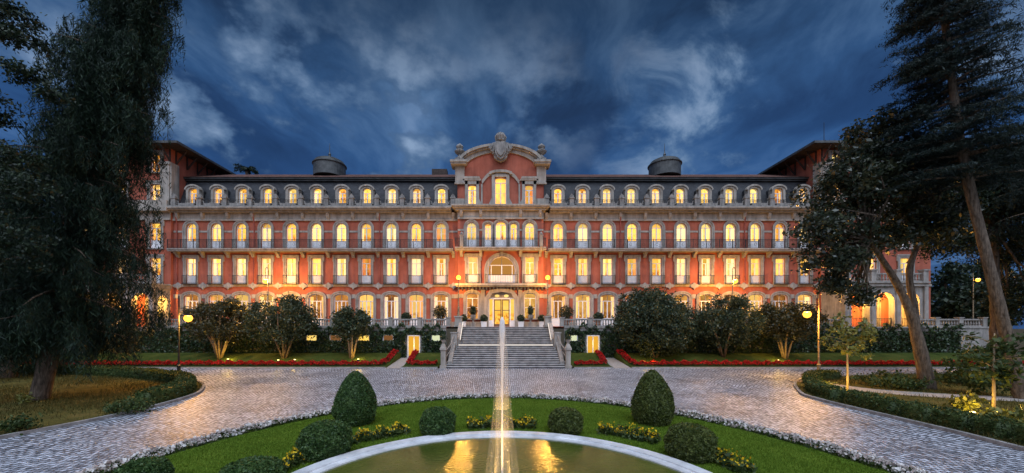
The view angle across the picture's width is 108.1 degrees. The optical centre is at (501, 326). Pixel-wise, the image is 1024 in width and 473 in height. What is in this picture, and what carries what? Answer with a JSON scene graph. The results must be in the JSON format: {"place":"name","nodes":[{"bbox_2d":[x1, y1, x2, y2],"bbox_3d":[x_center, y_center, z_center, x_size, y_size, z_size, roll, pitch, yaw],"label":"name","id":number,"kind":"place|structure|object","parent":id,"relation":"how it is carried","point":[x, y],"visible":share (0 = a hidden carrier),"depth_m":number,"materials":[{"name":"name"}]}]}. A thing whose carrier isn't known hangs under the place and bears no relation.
{"place":"outdoors","nodes":[
{"label":"outdoors","id":0,"kind":"place"},
{"bbox_2d":[0,374,200,434],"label":"planting ground","id":1,"kind":"structure","parent":0,"point":[70,417],"depth_m":17.57,"materials":[{"name":"green plant"}]},
{"bbox_2d":[0,411,43,435],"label":"shrub","id":2,"kind":"object","parent":1,"relation":"on","point":[19,422],"visible":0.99,"depth_m":12.10,"materials":[{"name":"green plant"}]},
{"bbox_2d":[0,0,81,274],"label":"leafy tree","id":3,"kind":"object","parent":1,"relation":"on","point":[10,32],"visible":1,"depth_m":14.06,"materials":[{"name":"green plant"}]},
{"bbox_2d":[0,0,186,400],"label":"conifer","id":4,"kind":"object","parent":1,"relation":"on","point":[117,61],"visible":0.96,"depth_m":16.93,"materials":[{"name":"green plant"}]},
{"bbox_2d":[18,364,197,404],"bbox_3d":[-36.950,3.084,25.510,46.324,0.832,7.126,0,0,15],"label":"hedge","id":5,"kind":"object","parent":1,"relation":"on","point":[182,383],"visible":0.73,"depth_m":22.64,"materials":[{"name":"green plant"}]},
{"bbox_2d":[98,391,157,415],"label":"shrub","id":6,"kind":"object","parent":1,"relation":"on","point":[133,404],"visible":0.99,"depth_m":14.86,"materials":[{"name":"green plant"}]},
{"bbox_2d":[29,353,401,367],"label":"lawn","id":7,"kind":"structure","parent":0,"point":[266,357],"depth_m":34.09,"materials":[{"name":"green plant"}]},
{"bbox_2d":[21,349,398,365],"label":"red flowers","id":8,"kind":"object","parent":7,"relation":"on","point":[381,362],"visible":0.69,"depth_m":32.11,"materials":[{"name":"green plant"}]},
{"bbox_2d":[180,295,258,358],"bbox_3d":[-25.912,0.033,34.126,6.435,5.963,5.927,0,0,0],"label":"bushy tree","id":9,"kind":"object","parent":7,"relation":"on","point":[218,325],"visible":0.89,"depth_m":33.30,"materials":[{"name":"green plant"}]},
{"bbox_2d":[238,293,322,358],"bbox_3d":[-20.148,-0.103,34.051,7.423,6.234,5.848,0,0,0],"label":"bushy tree","id":10,"kind":"object","parent":7,"relation":"on","point":[287,311],"visible":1,"depth_m":33.05,"materials":[{"name":"green plant"}]},
{"bbox_2d":[326,305,373,358],"bbox_3d":[-13.674,0.421,33.987,4.063,5.160,3.717,0,0,0],"label":"bushy tree","id":11,"kind":"object","parent":7,"relation":"on","point":[348,324],"visible":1,"depth_m":33.38,"materials":[{"name":"green plant"}]},
{"bbox_2d":[108,397,891,472],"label":"lawn","id":12,"kind":"structure","parent":0,"point":[662,451],"depth_m":11.07,"materials":[{"name":"green plant"}]},
{"bbox_2d":[113,455,174,472],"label":"topiary","id":13,"kind":"object","parent":12,"relation":"on","point":[156,464],"visible":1,"depth_m":7.95,"materials":[{"name":"green plant"}]},
{"bbox_2d":[219,455,286,472],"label":"topiary","id":14,"kind":"object","parent":12,"relation":"on","point":[262,464],"visible":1,"depth_m":7.74,"materials":[{"name":"green plant"}]},
{"bbox_2d":[295,419,352,461],"bbox_3d":[-4.712,3.010,9.982,1.441,1.022,1.479,0,0,0],"label":"topiary","id":15,"kind":"object","parent":12,"relation":"on","point":[322,440],"visible":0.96,"depth_m":9.53,"materials":[{"name":"green plant"}]},
{"bbox_2d":[331,371,377,426],"bbox_3d":[-5.188,2.522,13.207,1.545,1.973,1.555,0,0,0],"label":"topiary","id":16,"kind":"object","parent":12,"relation":"on","point":[355,402],"visible":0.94,"depth_m":12.74,"materials":[{"name":"green plant"}]},
{"bbox_2d":[352,421,411,444],"bbox_3d":[-3.735,3.268,11.555,1.893,0.506,0.604,0,0,-40],"label":"flower bed","id":17,"kind":"object","parent":12,"relation":"on","point":[397,429],"visible":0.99,"depth_m":11.42,"materials":[{"name":"yellow plant"}]},
{"bbox_2d":[419,406,456,435],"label":"topiary","id":18,"kind":"object","parent":12,"relation":"on","point":[437,420],"visible":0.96,"depth_m":11.48,"materials":[{"name":"green plant"}]},
{"bbox_2d":[466,414,537,429],"bbox_3d":[0.015,3.262,12.678,2.461,0.538,0.659,0,0,0],"label":"flower bed","id":19,"kind":"object","parent":12,"relation":"on","point":[513,423],"visible":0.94,"depth_m":12.59,"materials":[{"name":"yellow plant"}]},
{"bbox_2d":[75,392,931,472],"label":"white flowers","id":20,"kind":"object","parent":12,"relation":"on","point":[107,466],"visible":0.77,"depth_m":11.71,"materials":[{"name":"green plant"}]},
{"bbox_2d":[547,406,583,434],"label":"topiary","id":21,"kind":"object","parent":12,"relation":"on","point":[566,420],"visible":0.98,"depth_m":11.68,"materials":[{"name":"green plant"}]},
{"bbox_2d":[596,422,661,443],"bbox_3d":[3.931,3.250,11.534,1.958,0.502,0.613,0,0,39],"label":"flower bed","id":22,"kind":"object","parent":12,"relation":"on","point":[650,437],"visible":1,"depth_m":11.45,"materials":[{"name":"yellow plant"}]},
{"bbox_2d":[629,369,675,426],"bbox_3d":[5.416,2.515,13.275,1.535,1.997,1.515,0,0,0],"label":"topiary","id":23,"kind":"object","parent":12,"relation":"on","point":[652,402],"visible":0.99,"depth_m":12.83,"materials":[{"name":"green plant"}]},
{"bbox_2d":[663,421,717,463],"bbox_3d":[4.980,3.011,9.752,1.352,0.992,1.335,0,0,0],"label":"topiary","id":24,"kind":"object","parent":12,"relation":"on","point":[690,442],"visible":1,"depth_m":9.35,"materials":[{"name":"green plant"}]},
{"bbox_2d":[713,447,757,472],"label":"flower bed","id":25,"kind":"object","parent":12,"relation":"on","point":[724,459],"visible":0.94,"depth_m":8.97,"materials":[{"name":"yellow plant"}]},
{"bbox_2d":[0,368,1023,472],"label":"driveway","id":26,"kind":"structure","parent":0,"point":[772,398],"depth_m":16.11,"materials":[{"name":"grey stone"}]},
{"bbox_2d":[0,380,204,439],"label":"kerb","id":27,"kind":"structure","parent":26,"relation":"on","point":[15,434],"depth_m":13.53,"materials":[{"name":"stone"}]},
{"bbox_2d":[292,431,711,472],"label":"fountain pool","id":28,"kind":"structure","parent":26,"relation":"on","point":[354,455],"depth_m":10.36,"materials":[{"name":"white stone"}]},
{"bbox_2d":[323,438,680,472],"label":"water","id":29,"kind":"structure","parent":28,"relation":"in","point":[483,455],"depth_m":9.52,"materials":[{"name":"liquid"}]},
{"bbox_2d":[492,317,510,472],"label":"fountain jet","id":30,"kind":"object","parent":29,"relation":"on","point":[502,331],"visible":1,"depth_m":6.81,"materials":[{"name":"liquid"}]},
{"bbox_2d":[793,373,1023,450],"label":"kerb","id":31,"kind":"structure","parent":26,"relation":"on","point":[979,437],"depth_m":13.29,"materials":[{"name":"stone"}]},
{"bbox_2d":[0,0,1023,328],"label":"sky","id":32,"kind":"structure","parent":0,"point":[392,87],"materials":[{"name":"blue"}]},
{"bbox_2d":[439,329,1023,367],"bbox_3d":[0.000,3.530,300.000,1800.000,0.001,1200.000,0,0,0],"label":"ground","id":33,"kind":"structure","parent":0,"point":[1020,331],"depth_m":134.98,"materials":[{"name":"stone"}]},
{"bbox_2d":[446,321,564,367],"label":"entrance staircase","id":34,"kind":"structure","parent":33,"relation":"on","point":[527,347],"depth_m":33.59,"materials":[{"name":"stone"}]},
{"bbox_2d":[83,321,988,357],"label":"terrace wall","id":35,"kind":"structure","parent":33,"relation":"on","point":[405,341],"depth_m":36.30,"materials":[{"name":"plant"}]},
{"bbox_2d":[157,317,450,326],"bbox_3d":[-19.350,-0.480,36.620,28.800,0.920,0.480,0,0,0],"label":"stone balustrade","id":36,"kind":"object","parent":35,"relation":"on","point":[391,322],"visible":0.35,"depth_m":36.52,"materials":[{"name":"stone"}]},
{"bbox_2d":[559,317,844,326],"bbox_3d":[19.750,-0.480,36.620,28.000,0.920,0.480,0,0,0],"label":"stone balustrade","id":37,"kind":"object","parent":35,"relation":"on","point":[589,323],"visible":0.23,"depth_m":36.52,"materials":[{"name":"stone"}]},
{"bbox_2d":[920,317,988,326],"bbox_3d":[44.000,-0.480,36.620,7.500,0.920,0.480,0,0,0],"label":"stone balustrade","id":38,"kind":"object","parent":35,"relation":"on","point":[937,322],"visible":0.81,"depth_m":36.52,"materials":[{"name":"stone"}]},
{"bbox_2d":[931,258,986,311],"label":"background tree","id":39,"kind":"object","parent":33,"relation":"on","point":[952,275],"visible":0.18,"depth_m":56.26,"materials":[{"name":"green plant"}]},
{"bbox_2d":[931,283,1023,327],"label":"background tree","id":40,"kind":"object","parent":33,"relation":"on","point":[951,304],"visible":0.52,"depth_m":49.37,"materials":[{"name":"green plant"}]},
{"bbox_2d":[613,353,1023,367],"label":"lawn","id":41,"kind":"structure","parent":0,"point":[772,357],"depth_m":34.09,"materials":[{"name":"green plant"}]},
{"bbox_2d":[609,285,704,357],"bbox_3d":[14.191,-0.394,34.066,8.601,7.071,7.389,0,0,0],"label":"bushy tree","id":42,"kind":"object","parent":41,"relation":"on","point":[662,322],"visible":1,"depth_m":32.88,"materials":[{"name":"green plant"}]},
{"bbox_2d":[688,292,768,357],"bbox_3d":[20.609,-0.249,34.309,6.616,6.331,6.521,0,0,-15],"label":"bushy tree","id":43,"kind":"object","parent":41,"relation":"on","point":[732,316],"visible":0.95,"depth_m":33.26,"materials":[{"name":"green plant"}]},
{"bbox_2d":[749,298,829,358],"bbox_3d":[25.953,0.186,33.895,6.066,5.647,5.047,0,0,29],"label":"bushy tree","id":44,"kind":"object","parent":41,"relation":"on","point":[789,321],"visible":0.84,"depth_m":33.03,"materials":[{"name":"green plant"}]},
{"bbox_2d":[616,349,1023,365],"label":"red flowers","id":45,"kind":"object","parent":41,"relation":"on","point":[634,362],"visible":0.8,"depth_m":32.11,"materials":[{"name":"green plant"}]},
{"bbox_2d":[791,380,1023,401],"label":"garden path","id":46,"kind":"structure","parent":0,"point":[919,393],"depth_m":19.12,"materials":[{"name":"grey stone"}]},
{"bbox_2d":[797,374,1023,445],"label":"planting ground","id":47,"kind":"structure","parent":0,"point":[926,400],"depth_m":18.59,"materials":[{"name":"green plant"}]},
{"bbox_2d":[0,372,1023,445],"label":"rough grass","id":48,"kind":"structure","parent":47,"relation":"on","point":[27,389],"depth_m":18.62,"materials":[{"name":"green plant"}]},
{"bbox_2d":[803,376,845,399],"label":"hedge","id":49,"kind":"object","parent":47,"relation":"on","point":[817,386],"visible":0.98,"depth_m":18.27,"materials":[{"name":"green plant"}]},
{"bbox_2d":[816,311,877,390],"bbox_3d":[17.559,1.343,19.134,2.269,4.396,2.143,0,0,0],"label":"sapling","id":50,"kind":"object","parent":47,"relation":"on","point":[849,351],"visible":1,"depth_m":18.81,"materials":[{"name":"green plant"}]},
{"bbox_2d":[838,388,906,414],"bbox_3d":[15.644,3.112,15.763,0.887,0.732,2.553,0,0,3],"label":"hedge","id":51,"kind":"object","parent":47,"relation":"on","point":[871,400],"visible":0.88,"depth_m":15.48,"materials":[{"name":"green plant"}]},
{"bbox_2d":[782,103,988,389],"bbox_3d":[21.176,-4.108,20.741,10.446,15.730,5.518,0,0,0],"label":"leafy tree","id":52,"kind":"object","parent":47,"relation":"on","point":[861,186],"visible":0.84,"depth_m":20.19,"materials":[{"name":"green plant"}]},
{"bbox_2d":[849,370,936,389],"bbox_3d":[22.126,3.002,21.090,3.827,1.216,3.288,0,0,0],"label":"shrub","id":53,"kind":"object","parent":47,"relation":"on","point":[897,379],"visible":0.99,"depth_m":20.50,"materials":[{"name":"green plant"}]},
{"bbox_2d":[896,399,937,420],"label":"hedge","id":54,"kind":"object","parent":47,"relation":"on","point":[919,410],"visible":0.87,"depth_m":13.80,"materials":[{"name":"green plant"}]},
{"bbox_2d":[868,0,1023,398],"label":"conifer","id":55,"kind":"object","parent":47,"relation":"on","point":[962,115],"visible":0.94,"depth_m":17.68,"materials":[{"name":"green plant"}]},
{"bbox_2d":[928,406,978,429],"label":"hedge","id":56,"kind":"object","parent":47,"relation":"on","point":[950,417],"visible":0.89,"depth_m":12.66,"materials":[{"name":"green plant"}]},
{"bbox_2d":[899,135,1023,353],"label":"leafy tree","id":57,"kind":"object","parent":47,"relation":"on","point":[1014,299],"visible":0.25,"depth_m":24.76,"materials":[{"name":"green plant"}]},
{"bbox_2d":[942,390,991,413],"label":"shrub","id":58,"kind":"object","parent":47,"relation":"on","point":[968,402],"visible":0.96,"depth_m":14.80,"materials":[{"name":"yellow plant"}]},
{"bbox_2d":[938,344,1010,393],"bbox_3d":[24.511,2.139,18.905,3.059,2.541,2.633,0,0,0],"label":"shrub","id":59,"kind":"object","parent":47,"relation":"on","point":[977,385],"visible":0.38,"depth_m":18.84,"materials":[{"name":"green plant"}]},
{"bbox_2d":[952,331,1023,411],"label":"sapling","id":60,"kind":"object","parent":47,"relation":"on","point":[984,356],"visible":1,"depth_m":14.06,"materials":[{"name":"green plant"}]},
{"bbox_2d":[967,412,1020,438],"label":"hedge","id":61,"kind":"object","parent":47,"relation":"on","point":[989,424],"visible":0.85,"depth_m":11.63,"materials":[{"name":"green plant"}]},
{"bbox_2d":[979,404,1023,422],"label":"shrub","id":62,"kind":"object","parent":47,"relation":"on","point":[1018,413],"visible":0.53,"depth_m":12.85,"materials":[{"name":"green plant"}]},
{"bbox_2d":[989,72,1023,254],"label":"conifer","id":63,"kind":"object","parent":47,"relation":"on","point":[1014,197],"visible":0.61,"depth_m":22.86,"materials":[{"name":"green plant"}]},
{"label":"terrace","id":64,"kind":"structure","parent":0,"visible":0},
{"bbox_2d":[42,132,933,328],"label":"palace hotel","id":65,"kind":"structure","parent":64,"relation":"on","point":[501,227],"depth_m":40.90,"materials":[{"name":"red paint"}]},
{"bbox_2d":[181,255,199,284],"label":"balcony door","id":66,"kind":"structure","parent":65,"relation":"in","point":[190,262],"depth_m":40.90,"materials":[{"name":"white paint"}]},
{"bbox_2d":[207,255,224,284],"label":"balcony door","id":67,"kind":"structure","parent":65,"relation":"in","point":[216,279],"depth_m":40.90,"materials":[{"name":"white paint"}]},
{"bbox_2d":[232,255,249,284],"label":"balcony door","id":68,"kind":"structure","parent":65,"relation":"in","point":[240,262],"depth_m":40.94,"materials":[{"name":"white paint"}]},
{"bbox_2d":[257,255,274,284],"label":"balcony door","id":69,"kind":"structure","parent":65,"relation":"in","point":[267,260],"depth_m":40.90,"materials":[{"name":"white paint"}]},
{"bbox_2d":[282,221,298,247],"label":"arched window","id":70,"kind":"structure","parent":65,"relation":"in","point":[293,230],"depth_m":40.90,"materials":[{"name":"yellow glass"}]},
{"bbox_2d":[282,255,299,284],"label":"balcony door","id":71,"kind":"structure","parent":65,"relation":"in","point":[292,261],"depth_m":40.98,"materials":[{"name":"white paint"}]},
{"bbox_2d":[305,291,325,324],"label":"ground floor window","id":72,"kind":"structure","parent":65,"relation":"in","point":[318,300],"depth_m":41.10,"materials":[{"name":"glass"}]},
{"bbox_2d":[307,255,324,284],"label":"balcony door","id":73,"kind":"structure","parent":65,"relation":"in","point":[316,270],"depth_m":40.90,"materials":[{"name":"white paint"}]},
{"bbox_2d":[332,255,349,284],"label":"balcony door","id":74,"kind":"structure","parent":65,"relation":"in","point":[342,260],"depth_m":40.90,"materials":[{"name":"white paint"}]},
{"bbox_2d":[355,291,375,324],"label":"ground floor window","id":75,"kind":"structure","parent":65,"relation":"in","point":[367,301],"depth_m":41.10,"materials":[{"name":"yellow glass"}]},
{"bbox_2d":[357,255,373,284],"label":"balcony door","id":76,"kind":"structure","parent":65,"relation":"in","point":[367,260],"depth_m":40.90,"materials":[{"name":"white paint"}]},
{"bbox_2d":[380,291,400,324],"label":"ground floor window","id":77,"kind":"structure","parent":65,"relation":"in","point":[390,305],"depth_m":41.10,"materials":[{"name":"yellow glass"}]},
{"bbox_2d":[382,255,398,284],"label":"balcony door","id":78,"kind":"structure","parent":65,"relation":"in","point":[391,278],"depth_m":40.90,"materials":[{"name":"white paint"}]},
{"bbox_2d":[383,221,398,247],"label":"arched window","id":79,"kind":"structure","parent":65,"relation":"in","point":[392,231],"depth_m":41.09,"materials":[{"name":"yellow glass"}]},
{"bbox_2d":[405,291,425,324],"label":"ground floor window","id":80,"kind":"structure","parent":65,"relation":"in","point":[415,304],"depth_m":41.10,"materials":[{"name":"yellow glass"}]},
{"bbox_2d":[407,255,423,284],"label":"balcony door","id":81,"kind":"structure","parent":65,"relation":"in","point":[417,260],"depth_m":40.91,"materials":[{"name":"white paint"}]},
{"bbox_2d":[408,221,423,247],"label":"arched window","id":82,"kind":"structure","parent":65,"relation":"in","point":[416,231],"depth_m":41.10,"materials":[{"name":"yellow glass"}]},
{"bbox_2d":[431,291,450,324],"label":"ground floor window","id":83,"kind":"structure","parent":65,"relation":"in","point":[444,298],"depth_m":41.10,"materials":[{"name":"yellow glass"}]},
{"bbox_2d":[433,255,448,284],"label":"balcony door","id":84,"kind":"structure","parent":65,"relation":"in","point":[440,262],"depth_m":41.09,"materials":[{"name":"white paint"}]},
{"bbox_2d":[433,221,448,247],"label":"arched window","id":85,"kind":"structure","parent":65,"relation":"in","point":[441,231],"depth_m":41.10,"materials":[{"name":"yellow glass"}]},
{"bbox_2d":[464,219,478,246],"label":"arched window","id":86,"kind":"structure","parent":65,"relation":"in","point":[471,230],"depth_m":40.31,"materials":[{"name":"glass"}]},
{"bbox_2d":[463,289,480,319],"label":"entrance hall window","id":87,"kind":"structure","parent":65,"relation":"in","point":[473,298],"depth_m":40.39,"materials":[{"name":"white paint"}]},
{"bbox_2d":[464,253,481,282],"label":"balcony door","id":88,"kind":"structure","parent":65,"relation":"in","point":[472,260],"depth_m":40.38,"materials":[{"name":"white paint"}]},
{"bbox_2d":[493,219,508,246],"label":"arched window","id":89,"kind":"structure","parent":65,"relation":"in","point":[501,229],"depth_m":40.42,"materials":[{"name":"yellow glass"}]},
{"bbox_2d":[484,252,518,282],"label":"lunette window","id":90,"kind":"structure","parent":65,"relation":"in","point":[501,269],"depth_m":40.42,"materials":[{"name":"yellow glass"}]},
{"bbox_2d":[521,289,538,319],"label":"entrance hall window","id":91,"kind":"structure","parent":65,"relation":"in","point":[529,299],"depth_m":40.39,"materials":[{"name":"white paint"}]},
{"bbox_2d":[521,253,538,282],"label":"balcony door","id":92,"kind":"structure","parent":65,"relation":"in","point":[529,261],"depth_m":40.20,"materials":[{"name":"white paint"}]},
{"bbox_2d":[522,219,537,246],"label":"arched window","id":93,"kind":"structure","parent":65,"relation":"in","point":[527,228],"depth_m":40.39,"materials":[{"name":"yellow glass"}]},
{"bbox_2d":[548,291,568,325],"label":"ground floor window","id":94,"kind":"structure","parent":65,"relation":"in","point":[556,300],"depth_m":41.12,"materials":[{"name":"glass"}]},
{"bbox_2d":[550,255,566,284],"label":"balcony door","id":95,"kind":"structure","parent":65,"relation":"in","point":[558,262],"depth_m":40.90,"materials":[{"name":"white paint"}]},
{"bbox_2d":[550,221,566,247],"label":"arched window","id":96,"kind":"structure","parent":65,"relation":"in","point":[557,231],"depth_m":41.09,"materials":[{"name":"yellow glass"}]},
{"bbox_2d":[575,221,590,247],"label":"arched window","id":97,"kind":"structure","parent":65,"relation":"in","point":[582,231],"depth_m":41.09,"materials":[{"name":"yellow glass"}]},
{"bbox_2d":[573,291,593,324],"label":"ground floor window","id":98,"kind":"structure","parent":65,"relation":"in","point":[583,305],"depth_m":41.10,"materials":[{"name":"yellow glass"}]},
{"bbox_2d":[575,255,591,284],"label":"balcony door","id":99,"kind":"structure","parent":65,"relation":"in","point":[583,262],"depth_m":41.09,"materials":[{"name":"white paint"}]},
{"bbox_2d":[597,291,617,324],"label":"ground floor window","id":100,"kind":"structure","parent":65,"relation":"in","point":[606,303],"depth_m":41.12,"materials":[{"name":"glass"}]},
{"bbox_2d":[599,255,615,284],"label":"balcony door","id":101,"kind":"structure","parent":65,"relation":"in","point":[607,262],"depth_m":40.96,"materials":[{"name":"white paint"}]},
{"bbox_2d":[624,255,640,284],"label":"balcony door","id":102,"kind":"structure","parent":65,"relation":"in","point":[632,262],"depth_m":40.90,"materials":[{"name":"yellow paint"}]},
{"bbox_2d":[624,221,640,247],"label":"arched window","id":103,"kind":"structure","parent":65,"relation":"in","point":[631,231],"depth_m":41.09,"materials":[{"name":"yellow glass"}]},
{"bbox_2d":[649,255,665,284],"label":"balcony door","id":104,"kind":"structure","parent":65,"relation":"in","point":[655,260],"depth_m":40.90,"materials":[{"name":"yellow paint"}]},
{"bbox_2d":[673,255,690,284],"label":"balcony door","id":105,"kind":"structure","parent":65,"relation":"in","point":[681,263],"depth_m":40.90,"materials":[{"name":"yellow paint"}]},
{"bbox_2d":[674,221,689,247],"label":"arched window","id":106,"kind":"structure","parent":65,"relation":"in","point":[680,231],"depth_m":41.08,"materials":[{"name":"glass"}]},
{"bbox_2d":[698,255,714,284],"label":"balcony door","id":107,"kind":"structure","parent":65,"relation":"in","point":[705,278],"depth_m":40.90,"materials":[{"name":"white paint"}]},
{"bbox_2d":[698,221,714,247],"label":"arched window","id":108,"kind":"structure","parent":65,"relation":"in","point":[705,231],"depth_m":41.08,"materials":[{"name":"yellow glass"}]},
{"bbox_2d":[722,255,739,284],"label":"balcony door","id":109,"kind":"structure","parent":65,"relation":"in","point":[729,260],"depth_m":40.90,"materials":[{"name":"white paint"}]},
{"bbox_2d":[747,255,764,284],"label":"balcony door","id":110,"kind":"structure","parent":65,"relation":"in","point":[756,276],"depth_m":40.90,"materials":[{"name":"white paint"}]},
{"bbox_2d":[748,221,763,247],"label":"arched window","id":111,"kind":"structure","parent":65,"relation":"in","point":[754,232],"depth_m":40.99,"materials":[{"name":"yellow glass"}]},
{"bbox_2d":[772,255,789,284],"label":"balcony door","id":112,"kind":"structure","parent":65,"relation":"in","point":[778,260],"depth_m":40.90,"materials":[{"name":"white paint"}]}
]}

